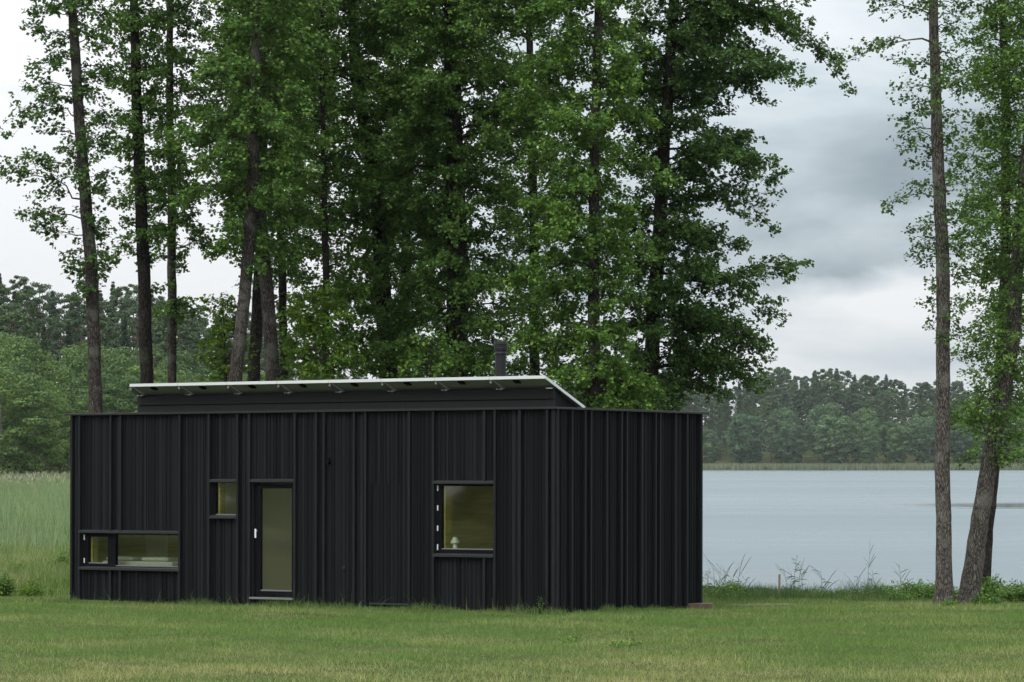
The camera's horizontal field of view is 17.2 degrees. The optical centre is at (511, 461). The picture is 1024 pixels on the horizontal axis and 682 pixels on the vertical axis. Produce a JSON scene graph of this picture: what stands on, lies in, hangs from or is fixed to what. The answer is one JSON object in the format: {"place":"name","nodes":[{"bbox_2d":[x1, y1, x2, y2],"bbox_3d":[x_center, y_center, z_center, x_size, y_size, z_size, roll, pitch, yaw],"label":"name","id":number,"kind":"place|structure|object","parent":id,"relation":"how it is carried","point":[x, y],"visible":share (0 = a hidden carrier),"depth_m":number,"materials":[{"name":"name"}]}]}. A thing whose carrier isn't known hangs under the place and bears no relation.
{"place":"outdoors","nodes":[
{"label":"outdoors","id":0,"kind":"place"},
{"bbox_2d":[0,538,69,599],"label":"meadow grass","id":1,"kind":"structure","parent":0,"point":[35,569],"depth_m":77.05,"materials":[{"name":"green plant"}]},
{"bbox_2d":[0,392,1023,681],"bbox_3d":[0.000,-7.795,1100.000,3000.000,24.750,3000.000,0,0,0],"label":"ground","id":2,"kind":"structure","parent":0,"point":[808,458],"depth_m":43.31,"materials":[{"name":"green plant"}]},
{"bbox_2d":[0,572,18,596],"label":"shrub","id":3,"kind":"object","parent":2,"relation":"on","point":[7,589],"visible":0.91,"depth_m":65.89,"materials":[{"name":"green plant"}]},
{"bbox_2d":[0,302,35,363],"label":"pine tree","id":4,"kind":"object","parent":2,"relation":"on","point":[6,307],"visible":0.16,"depth_m":444.33,"materials":[{"name":"green plant"}]},
{"bbox_2d":[6,275,31,328],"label":"pine tree","id":5,"kind":"object","parent":2,"relation":"on","point":[22,281],"visible":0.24,"depth_m":531.29,"materials":[{"name":"green plant"}]},
{"bbox_2d":[0,309,43,380],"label":"pine tree","id":6,"kind":"object","parent":2,"relation":"on","point":[15,322],"visible":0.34,"depth_m":410.48,"materials":[{"name":"green plant"}]},
{"bbox_2d":[0,361,49,473],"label":"broadleaf tree","id":7,"kind":"object","parent":2,"relation":"on","point":[30,369],"visible":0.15,"depth_m":358.88,"materials":[{"name":"green plant"}]},
{"bbox_2d":[9,289,42,356],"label":"pine tree","id":8,"kind":"object","parent":2,"relation":"on","point":[21,297],"visible":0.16,"depth_m":500.31,"materials":[{"name":"green plant"}]},
{"bbox_2d":[14,578,45,596],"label":"shrub","id":9,"kind":"object","parent":2,"relation":"on","point":[28,591],"visible":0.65,"depth_m":66.89,"materials":[{"name":"green plant"}]},
{"bbox_2d":[0,332,59,461],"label":"broadleaf tree","id":10,"kind":"object","parent":2,"relation":"on","point":[18,342],"visible":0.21,"depth_m":378.14,"materials":[{"name":"green plant"}]},
{"bbox_2d":[0,366,64,475],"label":"broadleaf tree","id":11,"kind":"object","parent":2,"relation":"on","point":[9,466],"visible":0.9,"depth_m":334.02,"materials":[{"name":"green plant"}]},
{"bbox_2d":[0,472,69,556],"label":"reed bed","id":12,"kind":"object","parent":2,"relation":"on","point":[38,512],"visible":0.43,"depth_m":115.91,"materials":[{"name":"green plant"}]},
{"bbox_2d":[0,470,69,484],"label":"reed plumes","id":13,"kind":"object","parent":12,"relation":"on","point":[35,477],"visible":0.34,"depth_m":242.88,"materials":[{"name":"yellow"}]},
{"bbox_2d":[0,379,69,474],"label":"broadleaf tree","id":14,"kind":"object","parent":2,"relation":"on","point":[31,468],"visible":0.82,"depth_m":335.47,"materials":[{"name":"green plant"}]},
{"bbox_2d":[22,281,60,339],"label":"pine tree","id":15,"kind":"object","parent":2,"relation":"on","point":[41,289],"visible":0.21,"depth_m":533.15,"materials":[{"name":"green plant"}]},
{"bbox_2d":[20,295,64,371],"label":"pine tree","id":16,"kind":"object","parent":2,"relation":"on","point":[46,307],"visible":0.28,"depth_m":472.82,"materials":[{"name":"green plant"}]},
{"bbox_2d":[38,322,50,458],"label":"spruce tree","id":17,"kind":"object","parent":2,"relation":"on","point":[43,337],"visible":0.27,"depth_m":419.68,"materials":[{"name":"green plant"}]},
{"bbox_2d":[10,361,87,468],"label":"broadleaf tree","id":18,"kind":"object","parent":2,"relation":"on","point":[50,365],"visible":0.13,"depth_m":380.20,"materials":[{"name":"green plant"}]},
{"bbox_2d":[36,390,75,474],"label":"broadleaf tree","id":19,"kind":"object","parent":2,"relation":"on","point":[62,426],"visible":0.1,"depth_m":363.51,"materials":[{"name":"green plant"}]},
{"bbox_2d":[42,317,80,374],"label":"pine tree","id":20,"kind":"object","parent":2,"relation":"on","point":[56,332],"visible":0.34,"depth_m":436.95,"materials":[{"name":"green plant"}]},
{"bbox_2d":[0,0,132,412],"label":"alder tree","id":21,"kind":"object","parent":2,"relation":"on","point":[89,264],"visible":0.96,"depth_m":67.94,"materials":[{"name":"green plant"}]},
{"bbox_2d":[48,394,88,474],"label":"broadleaf tree","id":22,"kind":"object","parent":2,"relation":"on","point":[79,402],"visible":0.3,"depth_m":345.51,"materials":[{"name":"green plant"}]},
{"bbox_2d":[60,293,85,345],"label":"pine tree","id":23,"kind":"object","parent":2,"relation":"on","point":[78,304],"visible":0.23,"depth_m":509.28,"materials":[{"name":"green plant"}]},
{"bbox_2d":[56,309,100,391],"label":"pine tree","id":24,"kind":"object","parent":2,"relation":"on","point":[77,317],"visible":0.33,"depth_m":432.84,"materials":[{"name":"green plant"}]},
{"bbox_2d":[50,343,125,427],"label":"broadleaf tree","id":25,"kind":"object","parent":2,"relation":"on","point":[72,350],"visible":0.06,"depth_m":390.66,"materials":[{"name":"green plant"}]},
{"bbox_2d":[50,349,136,435],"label":"broadleaf tree","id":26,"kind":"object","parent":2,"relation":"on","point":[81,363],"visible":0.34,"depth_m":359.70,"materials":[{"name":"green plant"}]},
{"bbox_2d":[75,299,117,344],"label":"pine tree","id":27,"kind":"object","parent":2,"relation":"on","point":[108,305],"visible":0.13,"depth_m":466.39,"materials":[{"name":"green plant"}]},
{"bbox_2d":[79,320,114,401],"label":"pine tree","id":28,"kind":"object","parent":2,"relation":"on","point":[109,328],"visible":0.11,"depth_m":406.05,"materials":[{"name":"green plant"}]},
{"bbox_2d":[81,372,139,412],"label":"broadleaf tree","id":29,"kind":"object","parent":2,"relation":"on","point":[113,400],"visible":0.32,"depth_m":346.33,"materials":[{"name":"green plant"}]},
{"bbox_2d":[99,312,129,378],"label":"pine tree","id":30,"kind":"object","parent":2,"relation":"on","point":[104,318],"visible":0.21,"depth_m":441.54,"materials":[{"name":"green plant"}]},
{"bbox_2d":[101,297,138,356],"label":"pine tree","id":31,"kind":"object","parent":2,"relation":"on","point":[127,304],"visible":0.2,"depth_m":460.42,"materials":[{"name":"green plant"}]},
{"bbox_2d":[105,286,135,344],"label":"pine tree","id":32,"kind":"object","parent":2,"relation":"on","point":[117,291],"visible":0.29,"depth_m":507.08,"materials":[{"name":"green plant"}]},
{"bbox_2d":[119,315,131,410],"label":"spruce tree","id":33,"kind":"object","parent":2,"relation":"on","point":[124,331],"visible":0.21,"depth_m":419.48,"materials":[{"name":"green plant"}]},
{"bbox_2d":[103,364,164,412],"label":"broadleaf tree","id":34,"kind":"object","parent":2,"relation":"on","point":[135,370],"visible":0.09,"depth_m":359.48,"materials":[{"name":"green plant"}]},
{"bbox_2d":[112,306,161,365],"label":"pine tree","id":35,"kind":"object","parent":2,"relation":"on","point":[131,311],"visible":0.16,"depth_m":432.48,"materials":[{"name":"green plant"}]},
{"bbox_2d":[89,0,192,383],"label":"alder tree","id":36,"kind":"object","parent":2,"relation":"on","point":[144,237],"visible":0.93,"depth_m":70.89,"materials":[{"name":"green plant"}]},
{"bbox_2d":[106,344,176,411],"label":"broadleaf tree","id":37,"kind":"object","parent":2,"relation":"on","point":[120,349],"visible":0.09,"depth_m":386.30,"materials":[{"name":"green plant"}]},
{"bbox_2d":[118,0,221,382],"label":"alder tree","id":38,"kind":"object","parent":2,"relation":"on","point":[179,13],"visible":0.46,"depth_m":72.89,"materials":[{"name":"green plant"}]},
{"bbox_2d":[155,369,197,382],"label":"broadleaf tree","id":39,"kind":"object","parent":2,"relation":"on","point":[185,378],"visible":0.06,"depth_m":367.70,"materials":[{"name":"green plant"}]},
{"bbox_2d":[157,321,204,377],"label":"pine tree","id":40,"kind":"object","parent":2,"relation":"on","point":[182,331],"visible":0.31,"depth_m":408.09,"materials":[{"name":"green plant"}]},
{"bbox_2d":[153,350,211,382],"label":"broadleaf tree","id":41,"kind":"object","parent":2,"relation":"on","point":[181,360],"visible":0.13,"depth_m":382.50,"materials":[{"name":"green plant"}]},
{"bbox_2d":[176,314,207,365],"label":"pine tree","id":42,"kind":"object","parent":2,"relation":"on","point":[196,325],"visible":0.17,"depth_m":438.51,"materials":[{"name":"green plant"}]},
{"bbox_2d":[185,326,223,379],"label":"pine tree","id":43,"kind":"object","parent":2,"relation":"on","point":[203,331],"visible":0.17,"depth_m":437.77,"materials":[{"name":"green plant"}]},
{"bbox_2d":[193,292,259,381],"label":"sapling","id":44,"kind":"object","parent":2,"relation":"on","point":[228,328],"visible":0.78,"depth_m":69.85,"materials":[{"name":"green plant"}]},
{"bbox_2d":[154,0,341,381],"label":"alder tree","id":45,"kind":"object","parent":2,"relation":"on","point":[252,121],"visible":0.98,"depth_m":66.89,"materials":[{"name":"green plant"}]},
{"bbox_2d":[184,0,343,380],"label":"alder tree","id":46,"kind":"object","parent":2,"relation":"on","point":[271,350],"visible":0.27,"depth_m":68.85,"materials":[{"name":"green plant"}]},
{"bbox_2d":[189,0,344,380],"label":"alder tree","id":47,"kind":"object","parent":2,"relation":"on","point":[256,328],"visible":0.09,"depth_m":74.84,"materials":[{"name":"green plant"}]},
{"bbox_2d":[215,0,351,380],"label":"alder tree","id":48,"kind":"object","parent":2,"relation":"on","point":[281,302],"visible":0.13,"depth_m":76.85,"materials":[{"name":"green plant"}]},
{"bbox_2d":[276,277,365,380],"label":"sapling","id":49,"kind":"object","parent":2,"relation":"on","point":[310,369],"visible":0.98,"depth_m":67.91,"materials":[{"name":"green plant"}]},
{"bbox_2d":[270,0,398,378],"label":"alder tree","id":50,"kind":"object","parent":2,"relation":"on","point":[341,283],"visible":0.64,"depth_m":70.94,"materials":[{"name":"green plant"}]},
{"bbox_2d":[243,0,444,378],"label":"alder tree","id":51,"kind":"object","parent":2,"relation":"on","point":[378,293],"visible":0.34,"depth_m":72.56,"materials":[{"name":"green plant"}]},
{"bbox_2d":[47,592,665,614],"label":"wall foot grass","id":52,"kind":"structure","parent":2,"relation":"on","point":[415,607],"depth_m":54.82,"materials":[{"name":"green plant"}]},
{"bbox_2d":[65,341,708,612],"bbox_3d":[-2.300,0.291,57.569,10.251,4.552,4.825,0,0,35],"label":"cabin","id":53,"kind":"object","parent":2,"relation":"on","point":[529,490],"visible":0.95,"depth_m":55.41,"materials":[{"name":"black wood"}]},
{"bbox_2d":[78,530,179,571],"bbox_3d":[-6.500,1.511,57.940,2.258,0.688,0.160,0,0,35],"label":"window","id":54,"kind":"structure","parent":53,"relation":"in","point":[112,535],"depth_m":58.17,"materials":[{"name":"black metal"}]},
{"bbox_2d":[102,556,177,565],"bbox_3d":[-5.910,1.968,59.028,1.630,0.643,1.950,0,0,35],"label":"bed","id":55,"kind":"object","parent":53,"relation":"on","point":[147,561],"visible":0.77,"depth_m":58.17,"materials":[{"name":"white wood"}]},
{"bbox_2d":[209,479,236,518],"bbox_3d":[-4.787,0.618,56.762,0.581,0.663,0.160,0,0,35],"label":"window","id":56,"kind":"structure","parent":53,"relation":"in","point":[220,516],"depth_m":56.81,"materials":[{"name":"black metal"}]},
{"bbox_2d":[255,483,292,596],"bbox_3d":[-3.914,1.290,56.176,0.829,1.870,0.115,0,0,35],"label":"door","id":57,"kind":"structure","parent":53,"relation":"in","point":[259,486],"depth_m":56.37,"materials":[{"name":"black metal"}]},
{"bbox_2d":[432,480,493,557],"bbox_3d":[-0.736,0.912,53.964,1.189,1.220,0.160,0,0,35],"label":"window","id":58,"kind":"structure","parent":53,"relation":"in","point":[441,551],"depth_m":54.12,"materials":[{"name":"black metal"}]},
{"bbox_2d":[341,0,501,378],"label":"alder tree","id":59,"kind":"object","parent":2,"relation":"on","point":[410,235],"visible":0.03,"depth_m":78.76,"materials":[{"name":"green plant"}]},
{"bbox_2d":[379,326,465,378],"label":"sapling","id":60,"kind":"object","parent":2,"relation":"on","point":[449,359],"visible":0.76,"depth_m":68.92,"materials":[{"name":"green plant"}]},
{"bbox_2d":[338,0,593,377],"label":"alder tree","id":61,"kind":"object","parent":2,"relation":"on","point":[454,33],"visible":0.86,"depth_m":70.57,"materials":[{"name":"green plant"}]},
{"bbox_2d":[463,0,615,387],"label":"alder tree","id":62,"kind":"object","parent":2,"relation":"on","point":[533,365],"visible":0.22,"depth_m":77.73,"materials":[{"name":"green plant"}]},
{"bbox_2d":[490,0,682,407],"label":"alder tree","id":63,"kind":"object","parent":2,"relation":"on","point":[582,339],"visible":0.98,"depth_m":67.68,"materials":[{"name":"green plant"}]},
{"bbox_2d":[577,355,659,409],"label":"sapling","id":64,"kind":"object","parent":2,"relation":"on","point":[632,399],"visible":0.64,"depth_m":67.92,"materials":[{"name":"green plant"}]},
{"bbox_2d":[608,373,671,409],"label":"sapling","id":65,"kind":"object","parent":2,"relation":"on","point":[660,394],"visible":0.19,"depth_m":69.80,"materials":[{"name":"green plant"}]},
{"bbox_2d":[676,390,707,429],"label":"pine tree","id":66,"kind":"object","parent":2,"relation":"on","point":[698,399],"visible":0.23,"depth_m":1185.01,"materials":[{"name":"green plant"}]},
{"bbox_2d":[699,385,726,426],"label":"pine tree","id":67,"kind":"object","parent":2,"relation":"on","point":[715,411],"visible":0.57,"depth_m":1203.93,"materials":[{"name":"green plant"}]},
{"bbox_2d":[703,429,724,462],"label":"broadleaf tree","id":68,"kind":"object","parent":2,"relation":"on","point":[710,435],"visible":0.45,"depth_m":1170.61,"materials":[{"name":"green plant"}]},
{"bbox_2d":[712,401,730,459],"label":"spruce tree","id":69,"kind":"object","parent":2,"relation":"on","point":[719,416],"visible":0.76,"depth_m":1193.76,"materials":[{"name":"green plant"}]},
{"bbox_2d":[586,0,857,410],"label":"alder tree","id":70,"kind":"object","parent":2,"relation":"on","point":[702,27],"visible":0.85,"depth_m":71.62,"materials":[{"name":"green plant"}]},
{"bbox_2d":[703,574,752,598],"bbox_3d":[3.900,2.297,61.997,0.990,0.482,1.000,0,0,0],"label":"shrub","id":71,"kind":"object","parent":2,"relation":"on","point":[732,589],"visible":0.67,"depth_m":61.97,"materials":[{"name":"green plant"}]},
{"bbox_2d":[725,386,750,420],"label":"pine tree","id":72,"kind":"object","parent":2,"relation":"on","point":[735,389],"visible":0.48,"depth_m":1218.61,"materials":[{"name":"green plant"}]},
{"bbox_2d":[721,413,769,463],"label":"broadleaf tree","id":73,"kind":"object","parent":2,"relation":"on","point":[737,425],"visible":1,"depth_m":1152.72,"materials":[{"name":"green plant"}]},
{"bbox_2d":[753,395,783,462],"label":"pine tree","id":74,"kind":"object","parent":2,"relation":"on","point":[769,403],"visible":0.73,"depth_m":1184.12,"materials":[{"name":"green plant"}]},
{"bbox_2d":[759,386,800,427],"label":"pine tree","id":75,"kind":"object","parent":2,"relation":"on","point":[781,393],"visible":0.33,"depth_m":1200.45,"materials":[{"name":"green plant"}]},
{"bbox_2d":[765,407,806,460],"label":"broadleaf tree","id":76,"kind":"object","parent":2,"relation":"on","point":[786,414],"visible":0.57,"depth_m":1172.69,"materials":[{"name":"green plant"}]},
{"bbox_2d":[770,421,809,463],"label":"broadleaf tree","id":77,"kind":"object","parent":2,"relation":"on","point":[788,457],"visible":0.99,"depth_m":1157.53,"materials":[{"name":"green plant"}]},
{"bbox_2d":[782,387,822,462],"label":"pine tree","id":78,"kind":"object","parent":2,"relation":"on","point":[806,397],"visible":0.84,"depth_m":1181.10,"materials":[{"name":"green plant"}]},
{"bbox_2d":[803,402,847,460],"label":"broadleaf tree","id":79,"kind":"object","parent":2,"relation":"on","point":[812,423],"visible":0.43,"depth_m":1170.17,"materials":[{"name":"green plant"}]},
{"bbox_2d":[811,415,861,463],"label":"broadleaf tree","id":80,"kind":"object","parent":2,"relation":"on","point":[834,455],"visible":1,"depth_m":1152.09,"materials":[{"name":"green plant"}]},
{"bbox_2d":[824,389,853,427],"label":"pine tree","id":81,"kind":"object","parent":2,"relation":"on","point":[840,400],"visible":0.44,"depth_m":1186.91,"materials":[{"name":"green plant"}]},
{"bbox_2d":[837,393,871,458],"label":"pine tree","id":82,"kind":"object","parent":2,"relation":"on","point":[855,400],"visible":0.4,"depth_m":1182.86,"materials":[{"name":"green plant"}]},
{"bbox_2d":[843,421,882,463],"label":"broadleaf tree","id":83,"kind":"object","parent":2,"relation":"on","point":[866,453],"visible":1,"depth_m":1152.62,"materials":[{"name":"green plant"}]},
{"bbox_2d":[703,577,1023,602],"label":"bank grass","id":84,"kind":"structure","parent":2,"relation":"on","point":[764,591],"depth_m":61.52,"materials":[{"name":"green plant"}]},
{"bbox_2d":[848,407,888,459],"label":"broadleaf tree","id":85,"kind":"object","parent":2,"relation":"on","point":[867,413],"visible":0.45,"depth_m":1171.04,"materials":[{"name":"green plant"}]},
{"bbox_2d":[855,375,887,408],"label":"pine tree","id":86,"kind":"object","parent":2,"relation":"on","point":[865,378],"visible":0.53,"depth_m":1228.73,"materials":[{"name":"green plant"}]},
{"bbox_2d":[860,397,889,463],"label":"pine tree","id":87,"kind":"object","parent":2,"relation":"on","point":[877,402],"visible":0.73,"depth_m":1176.00,"materials":[{"name":"green plant"}]},
{"bbox_2d":[875,388,909,421],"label":"pine tree","id":88,"kind":"object","parent":2,"relation":"on","point":[892,393],"visible":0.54,"depth_m":1217.48,"materials":[{"name":"green plant"}]},
{"bbox_2d":[881,420,908,460],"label":"broadleaf tree","id":89,"kind":"object","parent":2,"relation":"on","point":[885,436],"visible":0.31,"depth_m":1173.94,"materials":[{"name":"green plant"}]},
{"bbox_2d":[883,424,912,464],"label":"broadleaf tree","id":90,"kind":"object","parent":2,"relation":"on","point":[894,438],"visible":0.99,"depth_m":1156.61,"materials":[{"name":"green plant"}]},
{"bbox_2d":[830,0,980,605],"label":"shore tree","id":91,"kind":"object","parent":2,"relation":"on","point":[944,590],"visible":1,"depth_m":56.91,"materials":[{"name":"green plant"}]},
{"bbox_2d":[881,579,934,598],"bbox_3d":[7.486,2.382,63.010,1.273,0.452,1.186,0,0,0],"label":"shrub","id":92,"kind":"object","parent":2,"relation":"on","point":[916,588],"visible":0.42,"depth_m":62.82,"materials":[{"name":"green plant"}]},
{"bbox_2d":[903,410,935,456],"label":"broadleaf tree","id":93,"kind":"object","parent":2,"relation":"on","point":[924,446],"visible":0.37,"depth_m":1174.42,"materials":[{"name":"green plant"}]},
{"bbox_2d":[908,382,934,412],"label":"pine tree","id":94,"kind":"object","parent":2,"relation":"on","point":[925,385],"visible":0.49,"depth_m":1232.28,"materials":[{"name":"green plant"}]},
{"bbox_2d":[904,417,957,463],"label":"broadleaf tree","id":95,"kind":"object","parent":2,"relation":"on","point":[924,457],"visible":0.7,"depth_m":1155.85,"materials":[{"name":"green plant"}]},
{"bbox_2d":[950,426,980,463],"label":"broadleaf tree","id":96,"kind":"object","parent":2,"relation":"on","point":[960,453],"visible":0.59,"depth_m":1155.60,"materials":[{"name":"green plant"}]},
{"bbox_2d":[940,0,1023,586],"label":"shore tree","id":97,"kind":"object","parent":2,"relation":"on","point":[975,340],"visible":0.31,"depth_m":60.40,"materials":[{"name":"green plant"}]},
{"bbox_2d":[941,0,1023,604],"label":"shore tree","id":98,"kind":"object","parent":2,"relation":"on","point":[1004,367],"visible":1,"depth_m":57.45,"materials":[{"name":"alder leaf"},{"name":"dark bark"},{"name":"twig"}]},
{"bbox_2d":[969,589,1005,604],"bbox_3d":[8.015,2.311,57.218,0.596,0.316,0.696,0,0,0],"label":"shrub","id":99,"kind":"object","parent":2,"relation":"on","point":[991,599],"visible":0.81,"depth_m":57.15,"materials":[{"name":"green plant"}]},
{"bbox_2d":[981,573,1023,599],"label":"shrub","id":100,"kind":"object","parent":2,"relation":"on","point":[995,584],"visible":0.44,"depth_m":59.80,"materials":[{"name":"green plant"}]},
{"bbox_2d":[995,581,1023,602],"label":"shrub","id":101,"kind":"object","parent":2,"relation":"on","point":[1010,596],"visible":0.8,"depth_m":58.89,"materials":[{"name":"green plant"}]},
{"bbox_2d":[0,0,1023,424],"label":"sky","id":102,"kind":"structure","parent":0,"point":[854,311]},
{"bbox_2d":[703,470,1023,591],"bbox_3d":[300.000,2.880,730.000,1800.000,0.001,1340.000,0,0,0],"label":"lake","id":103,"kind":"structure","parent":0,"point":[827,524],"depth_m":152.82,"materials":[{"name":"teal liquid"}]},
{"bbox_2d":[703,462,1023,469],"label":"reeds","id":104,"kind":"object","parent":103,"relation":"in","point":[825,466],"visible":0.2,"depth_m":1143.61,"materials":[{"name":"green plant"}]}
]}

